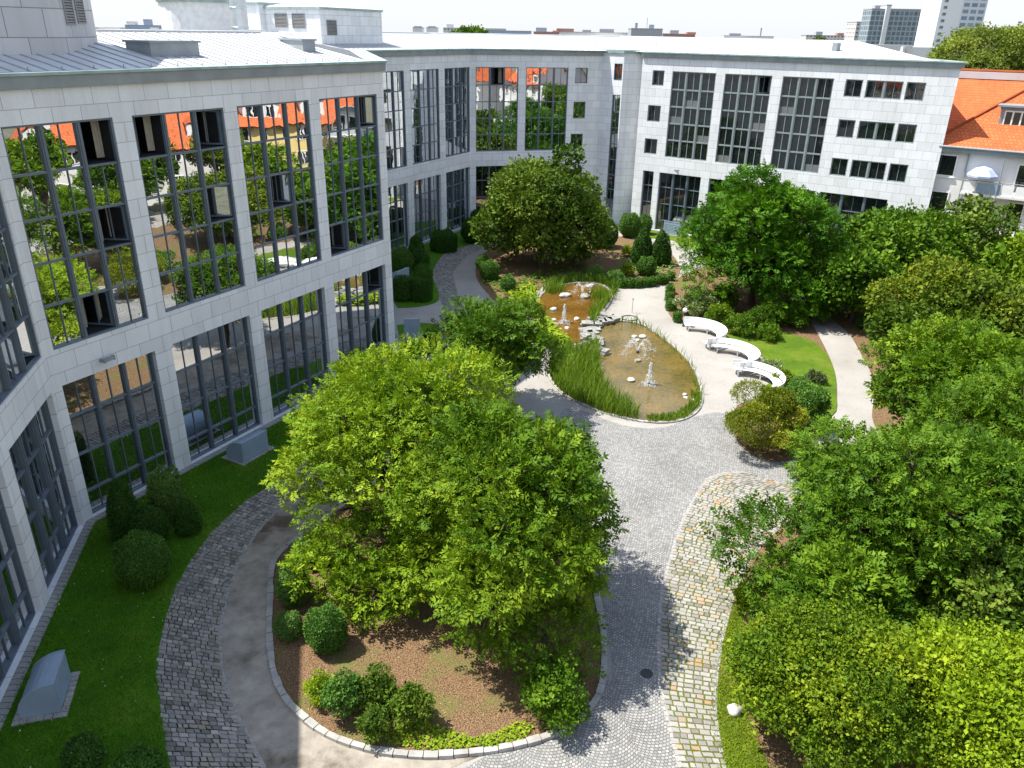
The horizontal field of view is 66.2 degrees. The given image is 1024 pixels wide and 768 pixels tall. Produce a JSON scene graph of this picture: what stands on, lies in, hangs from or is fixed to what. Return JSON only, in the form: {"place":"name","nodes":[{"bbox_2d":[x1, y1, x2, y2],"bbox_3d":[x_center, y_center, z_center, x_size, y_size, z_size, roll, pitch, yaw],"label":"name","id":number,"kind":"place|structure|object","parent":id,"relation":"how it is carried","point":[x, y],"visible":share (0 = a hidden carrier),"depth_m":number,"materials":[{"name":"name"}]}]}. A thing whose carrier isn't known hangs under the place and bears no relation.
{"place":"outdoors","nodes":[
{"label":"outdoors","id":0,"kind":"place"},
{"bbox_2d":[0,323,439,767],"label":"lawn","id":1,"kind":"structure","parent":0,"point":[94,667],"depth_m":25.83,"materials":[{"name":"green plant"}]},
{"bbox_2d":[11,650,79,726],"bbox_3d":[-13.918,8.906,23.289,1.452,1.132,1.814,-6,25,-15],"label":"vent hood","id":2,"kind":"object","parent":1,"relation":"on","point":[47,692],"visible":1,"depth_m":22.91,"materials":[{"name":"paint"}]},
{"bbox_2d":[58,728,105,767],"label":"clipped shrub","id":3,"kind":"object","parent":1,"relation":"on","point":[83,749],"visible":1,"depth_m":20.89,"materials":[{"name":"green plant"}]},
{"bbox_2d":[105,477,139,541],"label":"clipped shrub","id":4,"kind":"object","parent":1,"relation":"on","point":[121,503],"visible":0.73,"depth_m":30.13,"materials":[{"name":"green plant"}]},
{"bbox_2d":[108,742,164,767],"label":"clipped shrub","id":5,"kind":"object","parent":1,"relation":"on","point":[145,756],"visible":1,"depth_m":21.00,"materials":[{"name":"green plant"}]},
{"bbox_2d":[110,528,172,589],"bbox_3d":[-13.252,6.174,28.128,2.147,2.273,2.117,1,24,0],"label":"clipped shrub","id":6,"kind":"object","parent":1,"relation":"on","point":[142,559],"visible":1,"depth_m":27.58,"materials":[{"name":"green plant"}]},
{"bbox_2d":[128,504,170,540],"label":"shrub","id":7,"kind":"object","parent":1,"relation":"on","point":[148,518],"visible":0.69,"depth_m":30.12,"materials":[{"name":"green plant"}]},
{"bbox_2d":[145,464,185,523],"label":"clipped shrub","id":8,"kind":"object","parent":1,"relation":"on","point":[165,491],"visible":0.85,"depth_m":31.44,"materials":[{"name":"green plant"}]},
{"bbox_2d":[171,497,203,537],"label":"clipped shrub","id":9,"kind":"object","parent":1,"relation":"on","point":[187,519],"visible":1,"depth_m":30.85,"materials":[{"name":"green plant"}]},
{"bbox_2d":[221,429,274,465],"bbox_3d":[-12.506,2.815,37.042,1.452,1.031,2.007,13,27,25],"label":"vent hood","id":10,"kind":"object","parent":1,"relation":"on","point":[246,449],"visible":1,"depth_m":36.63,"materials":[{"name":"paint"}]},
{"bbox_2d":[156,243,486,767],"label":"grey sett path","id":11,"kind":"structure","parent":0,"point":[445,264],"depth_m":25.81,"materials":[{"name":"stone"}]},
{"bbox_2d":[0,228,691,729],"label":"paved strip","id":12,"kind":"object","parent":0,"point":[8,698],"visible":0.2,"depth_m":27.78,"materials":[{"name":"grey concrete"}]},
{"bbox_2d":[220,360,507,767],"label":"gravel path","id":13,"kind":"structure","parent":0,"point":[281,734],"depth_m":24.35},
{"bbox_2d":[392,231,502,307],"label":"lawn","id":14,"kind":"structure","parent":0,"point":[434,256],"depth_m":66.29,"materials":[{"name":"green plant"}]},
{"bbox_2d":[410,273,433,302],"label":"clipped shrub","id":15,"kind":"object","parent":14,"relation":"on","point":[421,285],"visible":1,"depth_m":58.05,"materials":[{"name":"green plant"}]},
{"bbox_2d":[429,228,457,253],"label":"clipped shrub","id":16,"kind":"object","parent":14,"relation":"on","point":[444,241],"visible":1,"depth_m":71.13,"materials":[{"name":"green plant"}]},
{"bbox_2d":[90,0,1023,41],"label":"sky","id":17,"kind":"structure","parent":0,"point":[780,19],"materials":[{"name":"white"}]},
{"bbox_2d":[260,224,878,767],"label":"courtyard paving","id":18,"kind":"structure","parent":0,"point":[714,370],"depth_m":48.98,"materials":[{"name":"beige concrete"}]},
{"bbox_2d":[218,249,482,767],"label":"edging","id":19,"kind":"object","parent":18,"relation":"on","point":[233,703],"visible":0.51,"depth_m":25.90,"materials":[{"name":"grey stone"}]},
{"bbox_2d":[266,469,606,759],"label":"kerb","id":20,"kind":"structure","parent":18,"relation":"on","point":[304,718],"depth_m":22.70,"materials":[{"name":"stone"}]},
{"bbox_2d":[272,473,601,756],"bbox_3d":[-2.940,6.723,30.034,12.094,0.080,17.838,1,24,0],"label":"planting bed","id":21,"kind":"object","parent":18,"relation":"on","point":[454,679],"visible":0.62,"depth_m":24.93,"materials":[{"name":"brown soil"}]},
{"bbox_2d":[271,609,303,643],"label":"clipped shrub","id":22,"kind":"object","parent":21,"relation":"on","point":[287,625],"visible":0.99,"depth_m":25.64,"materials":[{"name":"green plant"}]},
{"bbox_2d":[274,559,311,608],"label":"clipped shrub","id":23,"kind":"object","parent":21,"relation":"on","point":[282,593],"visible":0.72,"depth_m":26.92,"materials":[{"name":"green plant"}]},
{"bbox_2d":[302,668,336,707],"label":"shrub","id":24,"kind":"object","parent":21,"relation":"on","point":[314,685],"visible":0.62,"depth_m":23.24,"materials":[{"name":"green plant"}]},
{"bbox_2d":[302,601,348,655],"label":"clipped shrub","id":25,"kind":"object","parent":21,"relation":"on","point":[325,631],"visible":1,"depth_m":24.89,"materials":[{"name":"green plant"}]},
{"bbox_2d":[317,667,369,718],"bbox_3d":[-4.846,8.963,22.947,1.504,1.517,1.674,1,24,0],"label":"shrub","id":26,"kind":"object","parent":21,"relation":"on","point":[338,692],"visible":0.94,"depth_m":22.49,"materials":[{"name":"green plant"}]},
{"bbox_2d":[353,702,391,745],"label":"shrub","id":27,"kind":"object","parent":21,"relation":"on","point":[372,719],"visible":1,"depth_m":21.93,"materials":[{"name":"green plant"}]},
{"bbox_2d":[349,661,397,714],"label":"shrub","id":28,"kind":"object","parent":21,"relation":"on","point":[379,684],"visible":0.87,"depth_m":22.72,"materials":[{"name":"green plant"}]},
{"bbox_2d":[259,327,521,633],"bbox_3d":[-4.234,2.886,28.853,10.020,8.081,11.095,1,24,0],"label":"broadleaf tree","id":29,"kind":"object","parent":21,"relation":"on","point":[368,392],"visible":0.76,"depth_m":26.87,"materials":[{"name":"green plant"}]},
{"bbox_2d":[382,681,438,730],"bbox_3d":[-2.965,9.268,22.590,1.706,1.475,1.458,1,24,0],"label":"shrub","id":30,"kind":"object","parent":21,"relation":"on","point":[405,701],"visible":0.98,"depth_m":22.33,"materials":[{"name":"green plant"}]},
{"bbox_2d":[383,719,533,750],"bbox_3d":[-1.532,10.039,22.454,4.337,0.195,1.190,1,24,0],"label":"ground cover","id":31,"kind":"object","parent":21,"relation":"on","point":[434,740],"visible":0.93,"depth_m":22.37,"materials":[{"name":"green plant"}]},
{"bbox_2d":[369,390,630,696],"bbox_3d":[-0.455,4.597,25.636,8.394,7.957,9.146,-4,25,-12],"label":"broadleaf tree","id":32,"kind":"object","parent":21,"relation":"on","point":[523,502],"visible":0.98,"depth_m":23.64,"materials":[{"name":"green plant"}]},
{"bbox_2d":[518,652,593,737],"bbox_3d":[1.295,9.090,22.816,2.263,2.046,2.651,1,24,0],"label":"shrub","id":33,"kind":"object","parent":21,"relation":"on","point":[541,692],"visible":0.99,"depth_m":22.39,"materials":[{"name":"green plant"}]},
{"bbox_2d":[424,292,572,396],"bbox_3d":[-0.959,-1.509,40.506,6.925,6.669,7.116,17,29,31],"label":"broadleaf tree","id":34,"kind":"object","parent":18,"relation":"on","point":[506,329],"visible":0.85,"depth_m":38.85,"materials":[{"name":"green plant"}]},
{"bbox_2d":[476,236,679,301],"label":"planting bed","id":35,"kind":"object","parent":18,"relation":"on","point":[520,264],"visible":0.37,"depth_m":68.38,"materials":[{"name":"brown soil"}]},
{"bbox_2d":[467,138,616,265],"bbox_3d":[2.522,-15.421,66.749,12.527,10.679,12.244,1,24,0],"label":"broadleaf tree","id":36,"kind":"object","parent":35,"relation":"on","point":[542,206],"visible":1,"depth_m":64.06,"materials":[{"name":"green plant"}]},
{"bbox_2d":[578,311,620,356],"bbox_3d":[5.717,-3.539,52.880,2.653,0.290,8.052,6,25,11],"label":"rock bank","id":37,"kind":"object","parent":18,"relation":"on","point":[589,326],"visible":0.74,"depth_m":53.80,"materials":[{"name":"white stone"}]},
{"bbox_2d":[547,320,703,423],"bbox_3d":[6.607,-1.238,48.113,9.063,0.086,15.914,1,24,0],"label":"pond edge","id":38,"kind":"object","parent":18,"relation":"on","point":[638,420],"visible":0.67,"depth_m":42.66,"materials":[{"name":"stone"}]},
{"bbox_2d":[657,471,742,767],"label":"edging","id":39,"kind":"object","parent":18,"relation":"on","point":[666,715],"visible":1,"depth_m":26.68,"materials":[{"name":"grey stone"}]},
{"bbox_2d":[712,337,760,374],"bbox_3d":[14.168,-1.789,48.720,2.091,0.855,4.298,-3,24,-9],"label":"curved bench","id":40,"kind":"object","parent":18,"relation":"on","point":[749,354],"visible":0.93,"depth_m":49.58,"materials":[{"name":"white paint"}]},
{"bbox_2d":[668,266,836,460],"bbox_3d":[16.604,-3.466,53.579,10.471,0.060,35.342,1,24,0],"label":"planting bed","id":41,"kind":"object","parent":18,"relation":"on","point":[809,332],"visible":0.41,"depth_m":54.55,"materials":[{"name":"brown soil"}]},
{"bbox_2d":[672,284,719,316],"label":"shrub","id":42,"kind":"object","parent":41,"relation":"on","point":[689,302],"visible":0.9,"depth_m":56.08,"materials":[{"name":"green plant"}]},
{"bbox_2d":[744,300,786,327],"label":"shrub","id":43,"kind":"object","parent":41,"relation":"on","point":[762,312],"visible":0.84,"depth_m":53.43,"materials":[{"name":"green plant"}]},
{"bbox_2d":[722,377,809,452],"bbox_3d":[12.212,1.600,37.890,4.577,3.346,4.498,1,24,0],"label":"shrub","id":44,"kind":"object","parent":41,"relation":"on","point":[771,405],"visible":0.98,"depth_m":36.96,"materials":[{"name":"green plant"}]},
{"bbox_2d":[670,158,863,316],"bbox_3d":[18.833,-10.986,57.160,14.449,11.001,13.022,1,24,0],"label":"broadleaf tree","id":45,"kind":"object","parent":41,"relation":"on","point":[762,218],"visible":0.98,"depth_m":54.45,"materials":[{"name":"green plant"}]},
{"bbox_2d":[781,379,833,428],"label":"shrub","id":46,"kind":"object","parent":41,"relation":"on","point":[809,394],"visible":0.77,"depth_m":39.40,"materials":[{"name":"green plant"}]},
{"bbox_2d":[732,359,785,386],"bbox_3d":[14.539,-0.267,45.344,2.091,0.855,4.298,-3,24,-9],"label":"curved bench","id":47,"kind":"object","parent":18,"relation":"on","point":[766,367],"visible":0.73,"depth_m":46.33,"materials":[{"name":"white paint"}]},
{"bbox_2d":[721,305,1003,767],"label":"planting bed","id":48,"kind":"object","parent":18,"relation":"on","point":[780,752],"visible":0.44,"depth_m":26.79,"materials":[{"name":"brown soil"}]},
{"bbox_2d":[707,580,773,767],"bbox_3d":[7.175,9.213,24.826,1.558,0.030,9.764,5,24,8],"label":"grass verge","id":49,"kind":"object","parent":48,"relation":"on","point":[736,728],"depth_m":22.93,"materials":[{"name":"green plant"}]},
{"bbox_2d":[731,518,931,657],"bbox_3d":[10.213,6.776,24.599,5.681,4.965,5.446,1,24,0],"label":"shrub","id":50,"kind":"object","parent":48,"relation":"on","point":[815,569],"visible":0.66,"depth_m":23.67,"materials":[{"name":"green plant"}]},
{"bbox_2d":[720,593,974,767],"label":"bush","id":51,"kind":"object","parent":48,"relation":"on","point":[866,708],"visible":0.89,"depth_m":20.77,"materials":[{"name":"green plant"}]},
{"bbox_2d":[803,246,909,324],"bbox_3d":[24.047,-6.827,54.292,7.274,5.943,6.756,1,24,0],"label":"maple tree","id":52,"kind":"object","parent":48,"relation":"on","point":[851,274],"visible":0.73,"depth_m":52.67,"materials":[{"name":"green plant"}]},
{"bbox_2d":[691,413,1023,609],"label":"broadleaf tree","id":53,"kind":"object","parent":48,"relation":"on","point":[875,481],"visible":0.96,"depth_m":24.76,"materials":[{"name":"green plant"}]},
{"bbox_2d":[836,198,981,284],"bbox_3d":[28.822,-9.666,58.308,10.568,7.998,10.208,-19,31,-38],"label":"maple tree","id":54,"kind":"object","parent":48,"relation":"on","point":[907,236],"visible":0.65,"depth_m":56.23,"materials":[{"name":"green plant"}]},
{"bbox_2d":[855,505,1011,622],"bbox_3d":[13.777,6.413,26.071,6.424,4.545,4.998,1,24,0],"label":"shrub","id":55,"kind":"object","parent":48,"relation":"on","point":[921,598],"visible":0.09,"depth_m":24.74,"materials":[{"name":"green plant"}]},
{"bbox_2d":[857,309,1023,428],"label":"broadleaf tree","id":56,"kind":"object","parent":48,"relation":"on","point":[923,354],"visible":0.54,"depth_m":35.45,"materials":[{"name":"green plant"}]},
{"bbox_2d":[859,251,1023,357],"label":"maple tree","id":57,"kind":"object","parent":48,"relation":"on","point":[967,291],"visible":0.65,"depth_m":45.34,"materials":[{"name":"green plant"}]},
{"bbox_2d":[885,613,1023,767],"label":"bush","id":58,"kind":"object","parent":48,"relation":"on","point":[980,686],"visible":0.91,"depth_m":19.86,"materials":[{"name":"green plant"}]},
{"bbox_2d":[902,351,1023,536],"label":"broadleaf tree","id":59,"kind":"object","parent":48,"relation":"on","point":[996,411],"visible":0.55,"depth_m":29.21,"materials":[{"name":"green plant"}]},
{"bbox_2d":[924,535,1023,655],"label":"shrub","id":60,"kind":"object","parent":48,"relation":"on","point":[1003,582],"visible":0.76,"depth_m":22.78,"materials":[{"name":"green plant"}]},
{"bbox_2d":[974,227,1023,293],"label":"broadleaf tree","id":61,"kind":"object","parent":48,"relation":"on","point":[1007,256],"visible":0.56,"depth_m":51.80,"materials":[{"name":"green plant"}]},
{"bbox_2d":[931,193,1021,263],"bbox_3d":[34.775,-10.708,61.056,8.998,7.852,7.252,1,24,0],"label":"maple tree","id":62,"kind":"object","parent":18,"relation":"on","point":[984,220],"visible":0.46,"depth_m":59.18,"materials":[{"name":"green plant"}]},
{"bbox_2d":[537,283,608,342],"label":"pond water","id":63,"kind":"structure","parent":0,"point":[576,304],"depth_m":58.00,"materials":[{"name":"brown liquid"}]},
{"bbox_2d":[538,278,619,321],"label":"pond grass","id":64,"kind":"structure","parent":0,"point":[598,307],"depth_m":59.64,"materials":[{"name":"green plant"}]},
{"bbox_2d":[558,322,699,422],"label":"pond water","id":65,"kind":"structure","parent":0,"point":[671,375],"depth_m":47.30,"materials":[{"name":"brown liquid"}]},
{"bbox_2d":[546,328,644,418],"bbox_3d":[4.149,-0.831,45.714,4.560,1.145,11.357,-2,24,-7],"label":"reed bed","id":66,"kind":"object","parent":65,"relation":"on","point":[591,381],"visible":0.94,"depth_m":44.24,"materials":[{"name":"green plant"}]},
{"bbox_2d":[464,408,796,767],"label":"sett paving","id":67,"kind":"structure","parent":0,"point":[657,477],"depth_m":29.96,"materials":[{"name":"grey stone"}]},
{"bbox_2d":[646,387,703,421],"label":"pond grass","id":68,"kind":"structure","parent":0,"point":[679,414],"depth_m":41.81,"materials":[{"name":"green plant"}]},
{"bbox_2d":[659,471,804,767],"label":"mossy sett paving","id":69,"kind":"structure","parent":0,"point":[691,582],"depth_m":27.66,"materials":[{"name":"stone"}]},
{"bbox_2d":[722,328,836,418],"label":"lawn","id":70,"kind":"structure","parent":0,"point":[796,355],"depth_m":49.95,"materials":[{"name":"green plant"}]},
{"bbox_2d":[858,5,885,43],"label":"office slab","id":71,"kind":"structure","parent":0,"point":[871,25],"depth_m":582.08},
{"bbox_2d":[884,9,920,46],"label":"office slab","id":72,"kind":"structure","parent":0,"point":[902,27],"depth_m":580.49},
{"bbox_2d":[929,69,1023,240],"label":"house","id":73,"kind":"structure","parent":0,"point":[985,126],"depth_m":63.89,"materials":[{"name":"orange tile"}]},
{"label":"ground","id":74,"kind":"structure","parent":0,"visible":0},
{"bbox_2d":[0,0,967,701],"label":"office building","id":75,"kind":"structure","parent":74,"relation":"on","point":[214,214],"depth_m":38.31,"materials":[{"name":"stone"}]},
{"bbox_2d":[0,492,35,686],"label":"window","id":76,"kind":"structure","parent":75,"relation":"in","point":[17,610],"depth_m":25.24,"materials":[{"name":"grey glass"}]},
{"bbox_2d":[0,193,40,404],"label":"window","id":77,"kind":"structure","parent":75,"relation":"in","point":[19,349],"depth_m":26.63,"materials":[{"name":"grey glass"}]},
{"bbox_2d":[9,399,77,588],"bbox_3d":[-16.969,3.934,28.366,0.195,5.890,4.500,-4,25,-12],"label":"window","id":78,"kind":"structure","parent":75,"relation":"in","point":[35,456],"depth_m":28.64,"materials":[{"name":"grey glass"}]},
{"bbox_2d":[0,117,147,349],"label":"window","id":79,"kind":"structure","parent":75,"relation":"in","point":[67,175],"depth_m":29.29,"materials":[{"name":"grey glass"}]},
{"bbox_2d":[62,352,171,513],"bbox_3d":[-16.355,1.969,32.770,0.195,5.890,4.170,13,27,25],"label":"window","id":80,"kind":"structure","parent":75,"relation":"in","point":[116,416],"depth_m":32.68,"materials":[{"name":"grey glass"}]},
{"bbox_2d":[132,108,244,311],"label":"window","id":81,"kind":"structure","parent":75,"relation":"in","point":[183,155],"depth_m":33.47,"materials":[{"name":"grey glass"}]},
{"bbox_2d":[171,317,259,460],"bbox_3d":[-13.884,0.146,36.935,0.195,5.890,4.520,13,27,25],"label":"window","id":82,"kind":"structure","parent":75,"relation":"in","point":[214,367],"depth_m":36.97,"materials":[{"name":"grey glass"}]},
{"bbox_2d":[237,100,320,280],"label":"window","id":83,"kind":"structure","parent":75,"relation":"in","point":[276,145],"depth_m":37.76,"materials":[{"name":"grey glass"}]},
{"bbox_2d":[261,288,329,416],"bbox_3d":[-11.353,-1.721,41.201,0.195,5.890,4.580,13,27,25],"label":"window","id":84,"kind":"structure","parent":75,"relation":"in","point":[293,329],"depth_m":41.19,"materials":[{"name":"grey glass"}]},
{"bbox_2d":[319,94,382,256],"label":"window","id":85,"kind":"structure","parent":75,"relation":"in","point":[349,129],"depth_m":42.23,"materials":[{"name":"grey glass"}]},
{"bbox_2d":[334,265,385,362],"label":"window","id":86,"kind":"structure","parent":75,"relation":"in","point":[359,298],"depth_m":45.41,"materials":[{"name":"grey glass"}]},
{"bbox_2d":[383,71,406,170],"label":"window","id":87,"kind":"structure","parent":75,"relation":"in","point":[393,81],"depth_m":67.33,"materials":[{"name":"grey glass"}]},
{"bbox_2d":[388,183,407,250],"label":"window","id":88,"kind":"structure","parent":75,"relation":"in","point":[397,197],"depth_m":70.93,"materials":[{"name":"grey glass"}]},
{"bbox_2d":[410,69,439,164],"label":"window","id":89,"kind":"structure","parent":75,"relation":"in","point":[424,84],"depth_m":71.14,"materials":[{"name":"grey glass"}]},
{"bbox_2d":[413,175,439,240],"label":"window","id":90,"kind":"structure","parent":75,"relation":"in","point":[426,190],"depth_m":74.70,"materials":[{"name":"grey glass"}]},
{"bbox_2d":[444,67,469,156],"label":"window","id":91,"kind":"structure","parent":75,"relation":"in","point":[457,125],"depth_m":75.63,"materials":[{"name":"grey glass"}]},
{"bbox_2d":[446,167,468,230],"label":"window","id":92,"kind":"structure","parent":75,"relation":"in","point":[457,180],"depth_m":79.20,"materials":[{"name":"grey glass"}]},
{"bbox_2d":[476,166,506,211],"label":"window","id":93,"kind":"structure","parent":75,"relation":"in","point":[482,172],"depth_m":80.96,"materials":[{"name":"grey glass"}]},
{"bbox_2d":[476,67,518,151],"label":"window","id":94,"kind":"structure","parent":75,"relation":"in","point":[496,87],"depth_m":78.28,"materials":[{"name":"grey glass"}]},
{"bbox_2d":[524,67,567,150],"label":"window","id":95,"kind":"structure","parent":75,"relation":"in","point":[546,88],"depth_m":79.38,"materials":[{"name":"glass"}]},
{"bbox_2d":[605,95,620,220],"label":"window","id":96,"kind":"structure","parent":75,"relation":"in","point":[616,98],"depth_m":81.24,"materials":[{"name":"grey glass"}]},
{"bbox_2d":[655,172,700,234],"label":"window","id":97,"kind":"structure","parent":75,"relation":"in","point":[677,192],"depth_m":79.15,"materials":[{"name":"grey glass"}]},
{"bbox_2d":[665,71,715,160],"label":"window","id":98,"kind":"structure","parent":75,"relation":"in","point":[692,93],"depth_m":75.45,"materials":[{"name":"black glass"}]},
{"bbox_2d":[715,74,771,166],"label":"window","id":99,"kind":"structure","parent":75,"relation":"in","point":[745,101],"depth_m":72.65,"materials":[{"name":"black glass"}]},
{"bbox_2d":[770,76,833,172],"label":"window","id":100,"kind":"structure","parent":75,"relation":"in","point":[804,104],"depth_m":69.83,"materials":[{"name":"black glass"}]},
{"bbox_2d":[813,192,887,252],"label":"window","id":101,"kind":"structure","parent":75,"relation":"in","point":[850,204],"depth_m":69.78,"materials":[{"name":"black glass"}]},
{"bbox_2d":[849,160,886,180],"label":"window","id":102,"kind":"structure","parent":75,"relation":"in","point":[862,169],"depth_m":67.85,"materials":[{"name":"black glass"}]},
{"bbox_2d":[856,121,894,141],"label":"window","id":103,"kind":"structure","parent":75,"relation":"in","point":[867,130],"depth_m":66.53,"materials":[{"name":"black glass"}]},
{"bbox_2d":[864,80,903,99],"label":"window","id":104,"kind":"structure","parent":75,"relation":"in","point":[875,89],"depth_m":65.20,"materials":[{"name":"black glass"}]},
{"bbox_2d":[914,0,987,55],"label":"high-rise building","id":105,"kind":"structure","parent":74,"relation":"on","point":[937,18],"depth_m":472.21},
{"bbox_2d":[955,0,987,55],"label":"window front","id":106,"kind":"structure","parent":105,"relation":"in","point":[973,11],"depth_m":471.06,"materials":[{"name":"blue glass"}]},
{"bbox_2d":[926,21,1023,70],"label":"distant tree","id":107,"kind":"object","parent":74,"relation":"on","point":[1000,55],"visible":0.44,"depth_m":118.42,"materials":[{"name":"green plant"}]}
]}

